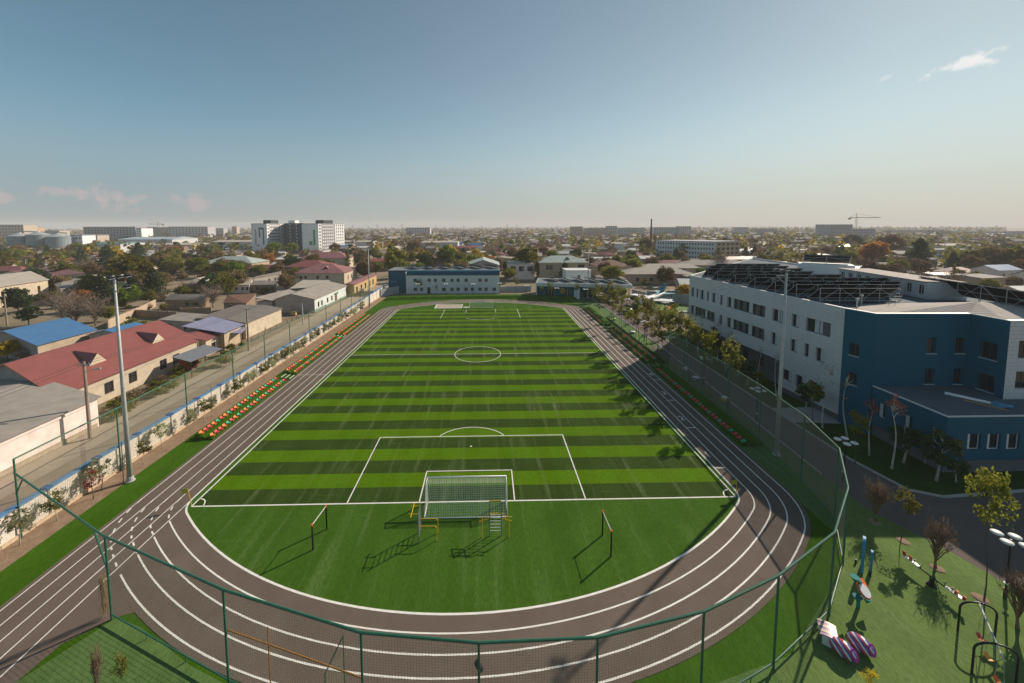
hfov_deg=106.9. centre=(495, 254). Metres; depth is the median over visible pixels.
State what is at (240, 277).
broadleaf tree
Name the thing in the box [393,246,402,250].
town house
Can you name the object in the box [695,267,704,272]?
broadleaf tree
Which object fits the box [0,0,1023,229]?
sky
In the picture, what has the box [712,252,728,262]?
bare tree
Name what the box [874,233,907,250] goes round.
broadleaf tree
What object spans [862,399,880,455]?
birch tree
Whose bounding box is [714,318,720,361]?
birch tree
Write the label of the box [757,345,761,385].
birch tree
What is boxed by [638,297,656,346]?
young tree
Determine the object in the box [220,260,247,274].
broadleaf tree
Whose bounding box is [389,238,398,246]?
broadleaf tree
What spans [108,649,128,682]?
young tree
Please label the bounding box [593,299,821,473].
path kerb
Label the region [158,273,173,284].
broadleaf tree
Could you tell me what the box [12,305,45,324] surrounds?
broadleaf tree
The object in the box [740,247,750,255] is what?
pine tree
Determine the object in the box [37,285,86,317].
bare tree
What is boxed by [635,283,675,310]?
airplane playhouse
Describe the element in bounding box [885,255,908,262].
broadleaf tree
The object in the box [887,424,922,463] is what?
evergreen tree
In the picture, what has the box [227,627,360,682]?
rusty rail
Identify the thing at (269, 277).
town house
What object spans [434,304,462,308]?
sand pit
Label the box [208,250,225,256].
broadleaf tree
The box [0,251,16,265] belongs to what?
broadleaf tree
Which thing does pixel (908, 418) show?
window
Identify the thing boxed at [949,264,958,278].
poplar
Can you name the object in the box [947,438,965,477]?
young tree
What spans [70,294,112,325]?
bare tree
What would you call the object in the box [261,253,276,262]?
broadleaf tree
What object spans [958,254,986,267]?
broadleaf tree
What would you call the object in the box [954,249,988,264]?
broadleaf tree
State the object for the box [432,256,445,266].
town house
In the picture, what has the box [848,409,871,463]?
young tree
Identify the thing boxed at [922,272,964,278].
town house
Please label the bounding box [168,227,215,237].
apartment block
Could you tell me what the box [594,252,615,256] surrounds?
town house
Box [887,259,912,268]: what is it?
broadleaf tree
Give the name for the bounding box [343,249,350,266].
poplar tree
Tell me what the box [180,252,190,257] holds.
broadleaf tree
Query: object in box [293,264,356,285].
hipped house
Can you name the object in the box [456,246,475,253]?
town house
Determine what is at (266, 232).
apartment tower
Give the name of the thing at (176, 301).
house
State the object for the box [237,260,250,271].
broadleaf tree
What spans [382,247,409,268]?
broadleaf tree
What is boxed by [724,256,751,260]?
town house
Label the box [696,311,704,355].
birch tree
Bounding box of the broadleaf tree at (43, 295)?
[37,290,65,307]
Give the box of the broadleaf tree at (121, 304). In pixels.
[118,301,126,308]
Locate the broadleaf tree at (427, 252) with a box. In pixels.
[414,250,434,260]
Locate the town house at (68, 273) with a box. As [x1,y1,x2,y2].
[9,267,83,278]
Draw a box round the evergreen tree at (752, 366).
[739,359,757,382]
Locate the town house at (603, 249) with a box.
[591,246,608,252]
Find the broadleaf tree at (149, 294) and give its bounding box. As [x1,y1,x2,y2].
[139,289,157,300]
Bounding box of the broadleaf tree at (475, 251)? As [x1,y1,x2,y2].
[471,248,480,253]
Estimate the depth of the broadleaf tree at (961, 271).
171.22 m
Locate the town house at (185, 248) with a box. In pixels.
[165,246,188,252]
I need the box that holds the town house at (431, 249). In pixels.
[426,246,438,253]
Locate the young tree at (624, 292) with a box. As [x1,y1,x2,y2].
[616,285,629,327]
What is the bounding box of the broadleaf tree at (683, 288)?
[676,283,688,293]
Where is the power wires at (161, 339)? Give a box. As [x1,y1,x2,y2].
[86,309,246,362]
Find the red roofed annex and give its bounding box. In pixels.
[184,330,219,355]
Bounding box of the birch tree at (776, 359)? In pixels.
[773,352,779,399]
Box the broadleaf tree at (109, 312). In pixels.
[98,306,114,318]
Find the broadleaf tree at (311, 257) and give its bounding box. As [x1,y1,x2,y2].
[304,253,319,259]
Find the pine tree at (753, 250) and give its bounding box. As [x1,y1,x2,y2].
[749,246,757,255]
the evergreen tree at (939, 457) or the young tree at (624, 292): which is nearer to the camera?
the evergreen tree at (939, 457)
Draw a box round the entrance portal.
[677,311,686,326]
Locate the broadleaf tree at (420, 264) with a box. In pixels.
[414,262,424,266]
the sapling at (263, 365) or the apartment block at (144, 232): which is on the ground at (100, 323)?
the apartment block at (144, 232)
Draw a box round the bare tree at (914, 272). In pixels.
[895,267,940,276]
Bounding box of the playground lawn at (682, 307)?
[639,302,688,312]
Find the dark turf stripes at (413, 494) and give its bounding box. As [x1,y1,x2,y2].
[193,310,733,505]
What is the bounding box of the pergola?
[659,298,672,310]
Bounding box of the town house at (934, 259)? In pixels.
[909,257,937,264]
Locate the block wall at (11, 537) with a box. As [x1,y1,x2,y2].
[0,286,383,550]
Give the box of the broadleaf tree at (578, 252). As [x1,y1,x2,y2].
[571,249,581,255]
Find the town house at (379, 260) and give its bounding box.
[370,258,388,270]
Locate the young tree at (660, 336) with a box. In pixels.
[657,330,666,356]
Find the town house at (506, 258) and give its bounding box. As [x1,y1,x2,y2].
[503,256,514,261]
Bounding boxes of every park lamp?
[750,387,765,414]
[834,436,858,482]
[989,529,1023,598]
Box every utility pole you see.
[3,295,7,325]
[78,361,100,438]
[243,307,249,349]
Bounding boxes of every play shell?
[829,636,858,662]
[846,631,876,657]
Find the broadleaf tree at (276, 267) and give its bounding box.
[265,261,287,274]
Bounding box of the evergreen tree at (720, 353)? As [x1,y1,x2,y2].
[717,344,736,370]
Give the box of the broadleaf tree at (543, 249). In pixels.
[538,245,547,255]
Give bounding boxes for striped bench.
[817,618,837,647]
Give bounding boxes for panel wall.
[380,286,398,296]
[500,286,530,291]
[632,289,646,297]
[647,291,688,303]
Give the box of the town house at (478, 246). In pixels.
[470,243,484,250]
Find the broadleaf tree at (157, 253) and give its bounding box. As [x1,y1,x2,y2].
[148,251,166,271]
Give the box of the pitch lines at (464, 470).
[191,309,735,506]
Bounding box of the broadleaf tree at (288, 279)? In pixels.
[275,273,296,289]
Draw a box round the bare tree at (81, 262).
[70,259,90,269]
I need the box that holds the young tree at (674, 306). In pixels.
[670,303,680,312]
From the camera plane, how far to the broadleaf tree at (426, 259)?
209.65 m
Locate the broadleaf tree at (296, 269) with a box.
[284,267,299,278]
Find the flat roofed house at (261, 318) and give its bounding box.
[195,305,282,338]
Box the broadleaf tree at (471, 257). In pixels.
[463,253,477,261]
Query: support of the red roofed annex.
on the ground at (100, 323)
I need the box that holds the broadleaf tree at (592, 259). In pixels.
[585,257,595,265]
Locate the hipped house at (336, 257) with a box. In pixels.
[300,252,355,266]
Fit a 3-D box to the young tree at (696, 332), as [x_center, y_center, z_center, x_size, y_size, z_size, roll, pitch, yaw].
[32.076,15.295,61.789,3.243,11.422,3.935,1,4,10]
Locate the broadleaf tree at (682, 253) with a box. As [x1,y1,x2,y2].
[678,250,686,257]
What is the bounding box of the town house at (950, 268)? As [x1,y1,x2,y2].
[933,267,969,273]
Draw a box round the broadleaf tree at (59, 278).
[48,274,71,287]
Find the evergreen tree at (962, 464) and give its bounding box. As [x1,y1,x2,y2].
[947,453,971,482]
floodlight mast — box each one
[103,273,135,483]
[368,246,371,307]
[584,248,588,298]
[772,268,793,455]
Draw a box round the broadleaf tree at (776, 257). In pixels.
[774,253,783,259]
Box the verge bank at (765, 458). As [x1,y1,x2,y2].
[569,298,838,530]
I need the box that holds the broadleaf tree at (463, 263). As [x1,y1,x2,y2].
[453,260,471,266]
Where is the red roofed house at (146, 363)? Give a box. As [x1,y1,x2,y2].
[0,320,200,404]
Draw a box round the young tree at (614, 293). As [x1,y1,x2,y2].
[607,281,617,321]
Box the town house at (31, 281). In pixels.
[0,271,48,307]
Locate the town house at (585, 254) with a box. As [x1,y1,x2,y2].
[583,252,595,257]
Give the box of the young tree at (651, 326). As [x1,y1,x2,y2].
[649,321,655,342]
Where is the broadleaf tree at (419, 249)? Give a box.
[414,247,424,252]
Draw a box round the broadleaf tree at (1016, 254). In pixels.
[1002,245,1023,264]
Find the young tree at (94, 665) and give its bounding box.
[88,641,103,682]
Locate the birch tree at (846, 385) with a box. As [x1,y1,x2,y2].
[842,372,855,436]
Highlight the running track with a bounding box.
[104,299,810,682]
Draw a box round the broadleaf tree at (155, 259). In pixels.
[152,253,169,266]
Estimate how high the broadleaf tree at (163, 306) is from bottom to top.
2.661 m
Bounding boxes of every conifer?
[40,271,52,291]
[86,274,128,306]
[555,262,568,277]
[671,248,681,259]
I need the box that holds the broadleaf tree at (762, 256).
[757,254,769,259]
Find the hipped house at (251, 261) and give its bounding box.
[208,256,270,272]
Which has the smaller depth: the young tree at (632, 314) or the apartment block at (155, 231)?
the young tree at (632, 314)
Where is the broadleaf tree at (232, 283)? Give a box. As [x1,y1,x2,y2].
[210,275,239,294]
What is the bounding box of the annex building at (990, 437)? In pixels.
[870,385,1023,471]
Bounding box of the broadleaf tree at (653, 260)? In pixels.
[644,255,658,263]
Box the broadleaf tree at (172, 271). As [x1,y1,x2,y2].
[167,267,177,277]
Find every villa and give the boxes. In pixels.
[506,260,534,279]
[536,255,587,277]
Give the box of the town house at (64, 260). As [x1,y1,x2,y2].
[53,258,75,263]
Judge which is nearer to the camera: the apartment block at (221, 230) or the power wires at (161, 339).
the power wires at (161, 339)
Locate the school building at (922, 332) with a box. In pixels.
[687,258,1023,433]
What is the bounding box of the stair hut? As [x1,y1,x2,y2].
[562,268,591,278]
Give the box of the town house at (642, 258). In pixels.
[637,256,655,263]
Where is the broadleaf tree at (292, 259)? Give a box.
[282,255,303,265]
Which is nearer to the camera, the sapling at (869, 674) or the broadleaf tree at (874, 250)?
the sapling at (869, 674)
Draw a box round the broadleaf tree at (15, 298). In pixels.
[0,287,38,311]
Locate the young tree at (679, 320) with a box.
[667,310,689,372]
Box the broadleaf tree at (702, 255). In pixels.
[698,252,709,258]
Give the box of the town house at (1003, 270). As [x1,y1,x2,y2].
[969,264,1022,282]
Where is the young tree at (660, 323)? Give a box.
[650,306,666,354]
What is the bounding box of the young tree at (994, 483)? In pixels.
[964,466,1020,599]
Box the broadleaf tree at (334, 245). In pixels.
[328,243,340,250]
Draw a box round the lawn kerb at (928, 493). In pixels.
[653,332,1023,497]
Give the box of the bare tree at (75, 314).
[49,292,95,320]
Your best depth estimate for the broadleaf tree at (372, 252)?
276.02 m
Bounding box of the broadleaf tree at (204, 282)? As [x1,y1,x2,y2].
[196,273,221,290]
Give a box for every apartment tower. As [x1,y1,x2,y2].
[251,220,285,251]
[285,220,302,251]
[302,220,344,251]
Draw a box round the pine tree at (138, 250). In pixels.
[129,242,147,257]
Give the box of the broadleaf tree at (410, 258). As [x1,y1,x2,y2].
[405,250,415,261]
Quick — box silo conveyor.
[19,231,67,233]
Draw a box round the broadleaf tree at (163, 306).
[159,303,168,310]
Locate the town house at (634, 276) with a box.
[622,267,692,284]
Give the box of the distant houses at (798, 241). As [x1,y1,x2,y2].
[0,227,1023,252]
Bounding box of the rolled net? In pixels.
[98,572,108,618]
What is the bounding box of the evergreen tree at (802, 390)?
[794,383,824,415]
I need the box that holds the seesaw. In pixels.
[902,551,966,600]
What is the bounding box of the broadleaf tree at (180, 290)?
[174,286,190,293]
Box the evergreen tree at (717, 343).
[701,326,724,362]
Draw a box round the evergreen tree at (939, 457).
[915,428,961,481]
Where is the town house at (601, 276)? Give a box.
[596,274,624,279]
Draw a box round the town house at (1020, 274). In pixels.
[1008,271,1023,285]
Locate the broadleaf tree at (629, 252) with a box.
[625,249,632,255]
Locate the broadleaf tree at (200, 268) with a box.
[193,264,210,273]
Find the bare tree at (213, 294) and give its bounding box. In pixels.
[196,282,229,307]
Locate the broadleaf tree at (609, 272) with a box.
[599,265,624,278]
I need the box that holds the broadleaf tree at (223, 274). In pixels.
[214,271,227,276]
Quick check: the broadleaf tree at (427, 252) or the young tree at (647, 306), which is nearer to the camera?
the young tree at (647, 306)
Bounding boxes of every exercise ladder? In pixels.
[409,503,437,542]
[479,500,511,537]
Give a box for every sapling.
[0,507,35,544]
[40,488,63,520]
[81,457,111,488]
[82,469,104,498]
[135,439,152,463]
[151,423,168,447]
[186,408,197,430]
[197,398,212,412]
[206,397,216,415]
[222,385,232,403]
[230,375,243,396]
[243,372,253,387]
[249,368,258,385]
[257,361,270,372]
[267,358,276,373]
[268,352,280,369]
[278,347,290,358]
[286,344,295,360]
[293,341,301,357]
[308,331,316,345]
[313,327,320,335]
[321,323,329,336]
[859,667,878,682]
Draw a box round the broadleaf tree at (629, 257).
[623,254,634,259]
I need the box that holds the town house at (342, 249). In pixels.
[338,246,351,252]
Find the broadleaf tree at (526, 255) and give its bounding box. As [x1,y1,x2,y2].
[514,245,539,263]
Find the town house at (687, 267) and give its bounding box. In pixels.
[639,263,699,272]
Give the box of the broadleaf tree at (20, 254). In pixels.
[8,248,28,259]
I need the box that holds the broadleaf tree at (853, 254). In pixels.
[840,251,859,258]
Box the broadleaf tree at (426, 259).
[416,255,433,266]
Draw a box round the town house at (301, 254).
[299,250,318,255]
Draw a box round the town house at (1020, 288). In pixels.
[999,286,1023,290]
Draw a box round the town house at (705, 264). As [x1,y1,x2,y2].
[673,260,739,270]
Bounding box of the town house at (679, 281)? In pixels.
[674,278,689,291]
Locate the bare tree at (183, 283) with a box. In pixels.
[177,278,196,293]
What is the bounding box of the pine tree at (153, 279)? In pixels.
[140,267,171,294]
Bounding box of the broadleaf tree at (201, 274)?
[198,271,211,277]
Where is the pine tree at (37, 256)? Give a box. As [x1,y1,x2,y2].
[27,253,45,266]
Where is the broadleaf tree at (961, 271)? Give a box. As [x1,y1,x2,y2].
[950,268,966,273]
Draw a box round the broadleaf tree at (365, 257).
[358,256,371,263]
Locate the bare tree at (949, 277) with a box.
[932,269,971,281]
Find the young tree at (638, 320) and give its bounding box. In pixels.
[632,315,639,336]
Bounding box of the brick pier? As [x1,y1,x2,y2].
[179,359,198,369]
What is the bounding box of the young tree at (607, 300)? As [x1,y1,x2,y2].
[605,297,612,315]
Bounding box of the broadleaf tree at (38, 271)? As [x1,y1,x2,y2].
[21,267,47,273]
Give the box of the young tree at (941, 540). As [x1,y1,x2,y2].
[924,507,959,567]
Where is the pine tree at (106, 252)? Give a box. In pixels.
[93,245,119,270]
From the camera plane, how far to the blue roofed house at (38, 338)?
76.04 m
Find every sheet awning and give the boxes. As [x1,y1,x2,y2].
[172,345,221,376]
[231,327,246,337]
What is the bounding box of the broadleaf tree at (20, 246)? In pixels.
[9,243,27,250]
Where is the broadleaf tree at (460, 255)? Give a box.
[454,251,465,260]
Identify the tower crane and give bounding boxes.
[848,214,880,234]
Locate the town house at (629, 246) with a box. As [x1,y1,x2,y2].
[624,244,634,249]
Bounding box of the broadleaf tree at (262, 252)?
[255,248,267,256]
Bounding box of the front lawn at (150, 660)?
[16,541,930,682]
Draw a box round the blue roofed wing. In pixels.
[86,322,142,338]
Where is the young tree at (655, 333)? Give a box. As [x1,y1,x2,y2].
[650,327,657,340]
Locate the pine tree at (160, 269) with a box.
[156,257,166,273]
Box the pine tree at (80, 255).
[71,248,90,266]
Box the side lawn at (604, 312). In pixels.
[577,299,658,345]
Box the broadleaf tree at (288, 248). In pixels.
[283,243,299,252]
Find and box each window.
[104,380,113,393]
[128,371,136,383]
[160,358,166,369]
[173,353,178,363]
[545,288,554,294]
[562,289,569,294]
[582,289,597,297]
[692,305,714,320]
[728,297,765,316]
[728,317,764,339]
[744,349,747,358]
[759,356,763,366]
[773,332,777,344]
[774,309,782,321]
[784,369,791,380]
[792,339,796,351]
[793,314,799,327]
[797,375,803,385]
[806,344,808,355]
[807,318,830,336]
[817,348,824,361]
[845,372,856,386]
[848,343,858,357]
[879,403,885,417]
[905,415,912,427]
[906,282,911,291]
[918,284,923,293]
[923,368,934,384]
[926,338,936,353]
[952,368,962,384]
[954,338,964,353]
[967,434,978,448]
[975,373,994,394]
[978,341,997,361]
[987,434,998,448]
[1006,434,1017,448]
[1015,371,1023,387]
[1018,341,1023,357]
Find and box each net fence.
[12,286,368,537]
[103,332,848,682]
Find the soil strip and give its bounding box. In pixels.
[0,297,385,571]
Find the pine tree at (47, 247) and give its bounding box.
[41,245,52,253]
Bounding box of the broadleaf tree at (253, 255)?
[246,253,260,258]
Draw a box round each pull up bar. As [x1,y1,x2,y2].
[311,504,327,549]
[602,510,612,556]
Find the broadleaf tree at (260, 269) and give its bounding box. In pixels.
[249,264,268,275]
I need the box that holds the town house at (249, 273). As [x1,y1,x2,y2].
[243,265,271,275]
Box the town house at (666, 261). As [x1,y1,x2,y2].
[659,260,679,263]
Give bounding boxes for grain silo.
[6,232,25,246]
[25,231,51,251]
[45,233,71,248]
[65,234,75,242]
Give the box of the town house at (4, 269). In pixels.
[0,266,34,273]
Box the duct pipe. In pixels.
[945,392,1013,408]
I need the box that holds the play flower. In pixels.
[850,573,871,608]
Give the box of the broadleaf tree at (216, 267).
[209,261,223,274]
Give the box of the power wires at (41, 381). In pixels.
[0,363,87,397]
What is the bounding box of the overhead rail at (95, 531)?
[13,472,105,567]
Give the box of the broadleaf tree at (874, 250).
[857,241,891,262]
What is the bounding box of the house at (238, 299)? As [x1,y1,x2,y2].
[223,293,256,308]
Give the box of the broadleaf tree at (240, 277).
[222,268,248,286]
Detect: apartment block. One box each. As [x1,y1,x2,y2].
[0,225,37,239]
[37,227,44,231]
[45,230,69,234]
[71,235,95,248]
[83,227,146,240]
[96,235,108,241]
[136,228,152,236]
[147,227,157,236]
[157,227,167,236]
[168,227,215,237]
[216,228,227,235]
[232,226,239,233]
[406,227,430,235]
[570,227,582,237]
[583,228,606,237]
[605,226,616,234]
[617,228,644,236]
[652,227,677,234]
[676,226,690,235]
[732,227,747,234]
[751,228,777,234]
[815,224,852,236]
[852,228,874,236]
[869,255,906,262]
[885,230,944,233]
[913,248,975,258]
[948,231,1023,235]
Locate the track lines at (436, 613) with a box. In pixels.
[0,299,805,682]
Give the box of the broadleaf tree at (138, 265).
[95,253,153,281]
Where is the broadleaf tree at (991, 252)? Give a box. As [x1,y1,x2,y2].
[977,243,1016,264]
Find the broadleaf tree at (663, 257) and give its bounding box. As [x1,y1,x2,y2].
[660,254,669,260]
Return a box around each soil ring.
[868,518,880,525]
[896,537,910,545]
[929,564,945,572]
[970,592,989,603]
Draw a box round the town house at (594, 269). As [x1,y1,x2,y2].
[589,260,633,275]
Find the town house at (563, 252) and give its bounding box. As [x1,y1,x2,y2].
[557,251,569,254]
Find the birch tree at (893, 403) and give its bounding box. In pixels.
[885,393,906,468]
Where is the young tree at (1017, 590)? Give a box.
[993,559,1023,630]
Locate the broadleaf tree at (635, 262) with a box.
[622,257,642,267]
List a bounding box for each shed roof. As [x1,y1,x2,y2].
[254,289,295,306]
[289,280,329,290]
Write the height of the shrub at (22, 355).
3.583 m
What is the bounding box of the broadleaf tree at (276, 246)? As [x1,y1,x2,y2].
[265,242,281,252]
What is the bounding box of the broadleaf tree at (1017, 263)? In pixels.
[1010,258,1023,270]
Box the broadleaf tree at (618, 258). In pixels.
[608,254,623,262]
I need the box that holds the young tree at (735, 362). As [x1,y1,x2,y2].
[720,335,745,408]
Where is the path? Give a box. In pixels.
[341,295,1023,588]
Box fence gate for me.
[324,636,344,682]
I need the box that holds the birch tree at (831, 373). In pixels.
[818,364,836,427]
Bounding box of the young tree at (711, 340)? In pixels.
[700,329,719,395]
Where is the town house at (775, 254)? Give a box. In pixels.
[767,251,787,258]
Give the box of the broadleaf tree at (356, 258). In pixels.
[353,253,362,264]
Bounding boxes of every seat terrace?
[194,379,287,439]
[283,336,343,373]
[336,314,371,335]
[582,307,611,325]
[607,328,657,362]
[653,367,761,445]
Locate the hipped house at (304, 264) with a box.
[285,260,335,271]
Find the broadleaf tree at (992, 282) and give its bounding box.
[978,278,1004,286]
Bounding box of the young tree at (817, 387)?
[806,379,825,425]
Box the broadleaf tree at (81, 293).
[72,289,93,301]
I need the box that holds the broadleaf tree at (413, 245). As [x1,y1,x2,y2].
[406,239,422,251]
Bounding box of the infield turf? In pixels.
[187,302,737,612]
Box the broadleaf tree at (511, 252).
[506,247,517,256]
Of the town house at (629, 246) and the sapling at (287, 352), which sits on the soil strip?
the sapling at (287, 352)
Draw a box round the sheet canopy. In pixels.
[181,316,243,349]
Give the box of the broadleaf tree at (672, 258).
[667,255,676,259]
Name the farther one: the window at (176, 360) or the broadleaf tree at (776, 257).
the broadleaf tree at (776, 257)
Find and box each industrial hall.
[85,242,144,252]
[117,237,197,242]
[143,243,209,250]
[213,240,251,248]
[355,240,377,247]
[422,241,458,249]
[602,242,624,251]
[928,244,972,248]
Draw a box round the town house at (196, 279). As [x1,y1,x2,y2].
[185,277,210,290]
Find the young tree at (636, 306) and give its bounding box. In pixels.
[631,291,644,332]
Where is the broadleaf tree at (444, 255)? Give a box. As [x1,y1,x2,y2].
[435,244,457,263]
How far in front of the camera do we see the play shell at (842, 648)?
22.46 m
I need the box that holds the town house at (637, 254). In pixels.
[622,252,646,258]
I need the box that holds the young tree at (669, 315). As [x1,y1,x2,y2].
[660,307,678,364]
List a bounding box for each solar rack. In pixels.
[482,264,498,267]
[702,268,803,278]
[709,266,788,267]
[712,271,813,280]
[715,264,780,265]
[728,274,842,283]
[747,277,886,287]
[766,280,902,294]
[787,284,902,298]
[803,254,850,264]
[807,288,899,303]
[919,276,1023,304]
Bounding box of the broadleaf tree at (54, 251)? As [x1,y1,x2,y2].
[47,248,62,255]
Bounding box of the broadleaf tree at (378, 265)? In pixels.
[371,261,383,272]
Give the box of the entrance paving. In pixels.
[775,407,840,423]
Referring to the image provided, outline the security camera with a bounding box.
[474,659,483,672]
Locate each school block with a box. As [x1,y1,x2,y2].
[387,267,499,293]
[536,278,632,298]
[655,240,739,258]
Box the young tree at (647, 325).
[639,321,649,335]
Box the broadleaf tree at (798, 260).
[787,257,802,262]
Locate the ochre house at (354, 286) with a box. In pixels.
[343,274,376,295]
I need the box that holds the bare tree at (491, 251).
[484,244,496,255]
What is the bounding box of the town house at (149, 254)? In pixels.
[143,252,153,256]
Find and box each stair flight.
[277,374,294,379]
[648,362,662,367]
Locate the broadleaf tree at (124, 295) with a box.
[108,283,143,309]
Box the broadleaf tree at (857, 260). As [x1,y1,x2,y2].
[850,257,863,265]
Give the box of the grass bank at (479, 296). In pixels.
[386,294,576,300]
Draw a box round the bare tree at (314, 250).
[310,245,322,252]
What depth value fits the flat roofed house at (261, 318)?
94.65 m
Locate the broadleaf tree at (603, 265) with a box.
[597,261,610,270]
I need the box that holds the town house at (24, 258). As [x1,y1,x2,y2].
[23,255,50,263]
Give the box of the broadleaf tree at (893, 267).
[886,263,908,273]
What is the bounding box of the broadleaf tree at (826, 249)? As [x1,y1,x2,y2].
[819,246,831,253]
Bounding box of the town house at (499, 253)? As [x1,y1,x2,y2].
[487,251,503,255]
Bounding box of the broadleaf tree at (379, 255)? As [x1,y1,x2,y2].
[375,252,384,257]
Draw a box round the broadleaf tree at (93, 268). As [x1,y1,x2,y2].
[78,261,103,274]
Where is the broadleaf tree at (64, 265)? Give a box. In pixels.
[48,261,83,271]
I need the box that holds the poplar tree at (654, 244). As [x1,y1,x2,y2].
[652,234,656,255]
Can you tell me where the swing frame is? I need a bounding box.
[956,601,1019,682]
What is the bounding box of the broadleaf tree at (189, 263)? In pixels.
[183,257,207,276]
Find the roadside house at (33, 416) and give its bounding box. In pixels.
[0,379,100,477]
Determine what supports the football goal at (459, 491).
on the infield turf
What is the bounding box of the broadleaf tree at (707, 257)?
[699,255,712,259]
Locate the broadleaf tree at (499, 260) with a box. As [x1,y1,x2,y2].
[491,256,503,269]
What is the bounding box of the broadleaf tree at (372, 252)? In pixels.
[365,247,379,257]
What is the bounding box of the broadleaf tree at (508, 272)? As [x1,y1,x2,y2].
[501,267,516,282]
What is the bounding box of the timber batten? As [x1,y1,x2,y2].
[963,399,1008,410]
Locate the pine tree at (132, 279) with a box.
[125,275,144,301]
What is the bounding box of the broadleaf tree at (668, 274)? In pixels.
[656,265,675,282]
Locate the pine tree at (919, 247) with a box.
[902,238,940,269]
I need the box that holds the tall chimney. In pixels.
[650,219,651,251]
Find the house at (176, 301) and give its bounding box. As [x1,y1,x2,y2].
[164,294,209,308]
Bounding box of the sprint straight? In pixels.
[0,501,134,682]
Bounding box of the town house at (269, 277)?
[253,271,281,283]
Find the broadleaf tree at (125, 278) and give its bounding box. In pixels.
[109,270,143,285]
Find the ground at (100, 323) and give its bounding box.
[0,227,1023,539]
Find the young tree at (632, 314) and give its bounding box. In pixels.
[626,310,633,322]
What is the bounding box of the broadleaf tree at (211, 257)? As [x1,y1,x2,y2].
[204,254,217,259]
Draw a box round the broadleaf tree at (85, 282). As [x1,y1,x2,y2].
[73,274,99,291]
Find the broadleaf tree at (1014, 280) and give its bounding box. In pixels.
[1005,275,1023,285]
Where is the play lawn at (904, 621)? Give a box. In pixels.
[774,481,1023,682]
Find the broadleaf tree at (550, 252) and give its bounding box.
[546,249,559,255]
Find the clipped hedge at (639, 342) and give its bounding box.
[606,317,665,363]
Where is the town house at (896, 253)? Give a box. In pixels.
[886,251,914,256]
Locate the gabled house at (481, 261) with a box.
[468,257,499,266]
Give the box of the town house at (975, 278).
[956,274,1007,285]
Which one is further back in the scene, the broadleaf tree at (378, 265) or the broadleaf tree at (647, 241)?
the broadleaf tree at (647, 241)
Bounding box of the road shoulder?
[0,282,387,499]
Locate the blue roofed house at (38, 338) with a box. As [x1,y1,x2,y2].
[0,317,96,358]
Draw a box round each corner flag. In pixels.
[181,488,191,504]
[731,479,736,493]
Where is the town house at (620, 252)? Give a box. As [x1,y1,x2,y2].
[617,250,633,254]
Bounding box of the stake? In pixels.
[121,442,123,481]
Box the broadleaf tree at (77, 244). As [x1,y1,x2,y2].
[66,242,83,250]
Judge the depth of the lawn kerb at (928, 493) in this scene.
38.44 m
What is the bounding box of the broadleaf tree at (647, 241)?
[637,238,652,250]
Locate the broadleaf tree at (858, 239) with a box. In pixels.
[841,234,865,244]
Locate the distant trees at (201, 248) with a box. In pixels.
[0,225,1023,267]
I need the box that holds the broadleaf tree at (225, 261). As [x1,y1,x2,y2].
[214,258,232,266]
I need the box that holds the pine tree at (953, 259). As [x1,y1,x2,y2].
[941,252,962,267]
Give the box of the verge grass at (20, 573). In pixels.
[0,297,842,682]
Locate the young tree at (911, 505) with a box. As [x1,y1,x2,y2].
[893,485,922,539]
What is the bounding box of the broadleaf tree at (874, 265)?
[860,260,889,270]
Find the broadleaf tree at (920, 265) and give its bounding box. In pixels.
[906,258,933,273]
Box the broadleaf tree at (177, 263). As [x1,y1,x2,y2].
[159,256,185,276]
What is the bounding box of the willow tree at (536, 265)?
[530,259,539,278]
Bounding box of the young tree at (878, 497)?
[859,472,893,521]
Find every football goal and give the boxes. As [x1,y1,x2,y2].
[424,475,507,518]
[469,301,492,307]
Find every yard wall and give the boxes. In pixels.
[107,300,155,328]
[135,309,177,317]
[179,307,211,313]
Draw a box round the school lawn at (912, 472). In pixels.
[662,331,1023,494]
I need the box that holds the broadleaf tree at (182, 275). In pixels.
[174,271,188,280]
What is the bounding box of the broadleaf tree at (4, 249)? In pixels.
[0,247,9,251]
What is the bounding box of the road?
[0,283,388,512]
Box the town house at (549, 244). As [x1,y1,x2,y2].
[539,242,552,246]
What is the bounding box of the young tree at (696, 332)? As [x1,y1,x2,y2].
[680,313,701,381]
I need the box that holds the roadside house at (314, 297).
[275,281,346,312]
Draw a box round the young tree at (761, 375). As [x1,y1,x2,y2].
[752,370,767,402]
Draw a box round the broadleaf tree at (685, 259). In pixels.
[680,256,690,261]
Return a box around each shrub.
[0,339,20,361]
[11,346,29,358]
[105,394,137,416]
[120,316,137,324]
[120,383,147,402]
[144,380,166,395]
[145,378,160,389]
[149,374,166,385]
[157,293,166,301]
[162,375,179,389]
[169,365,185,376]
[187,359,202,369]
[190,286,207,293]
[213,350,233,364]
[222,343,236,352]
[257,287,270,294]
[638,278,649,285]
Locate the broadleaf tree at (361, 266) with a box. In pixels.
[355,259,375,274]

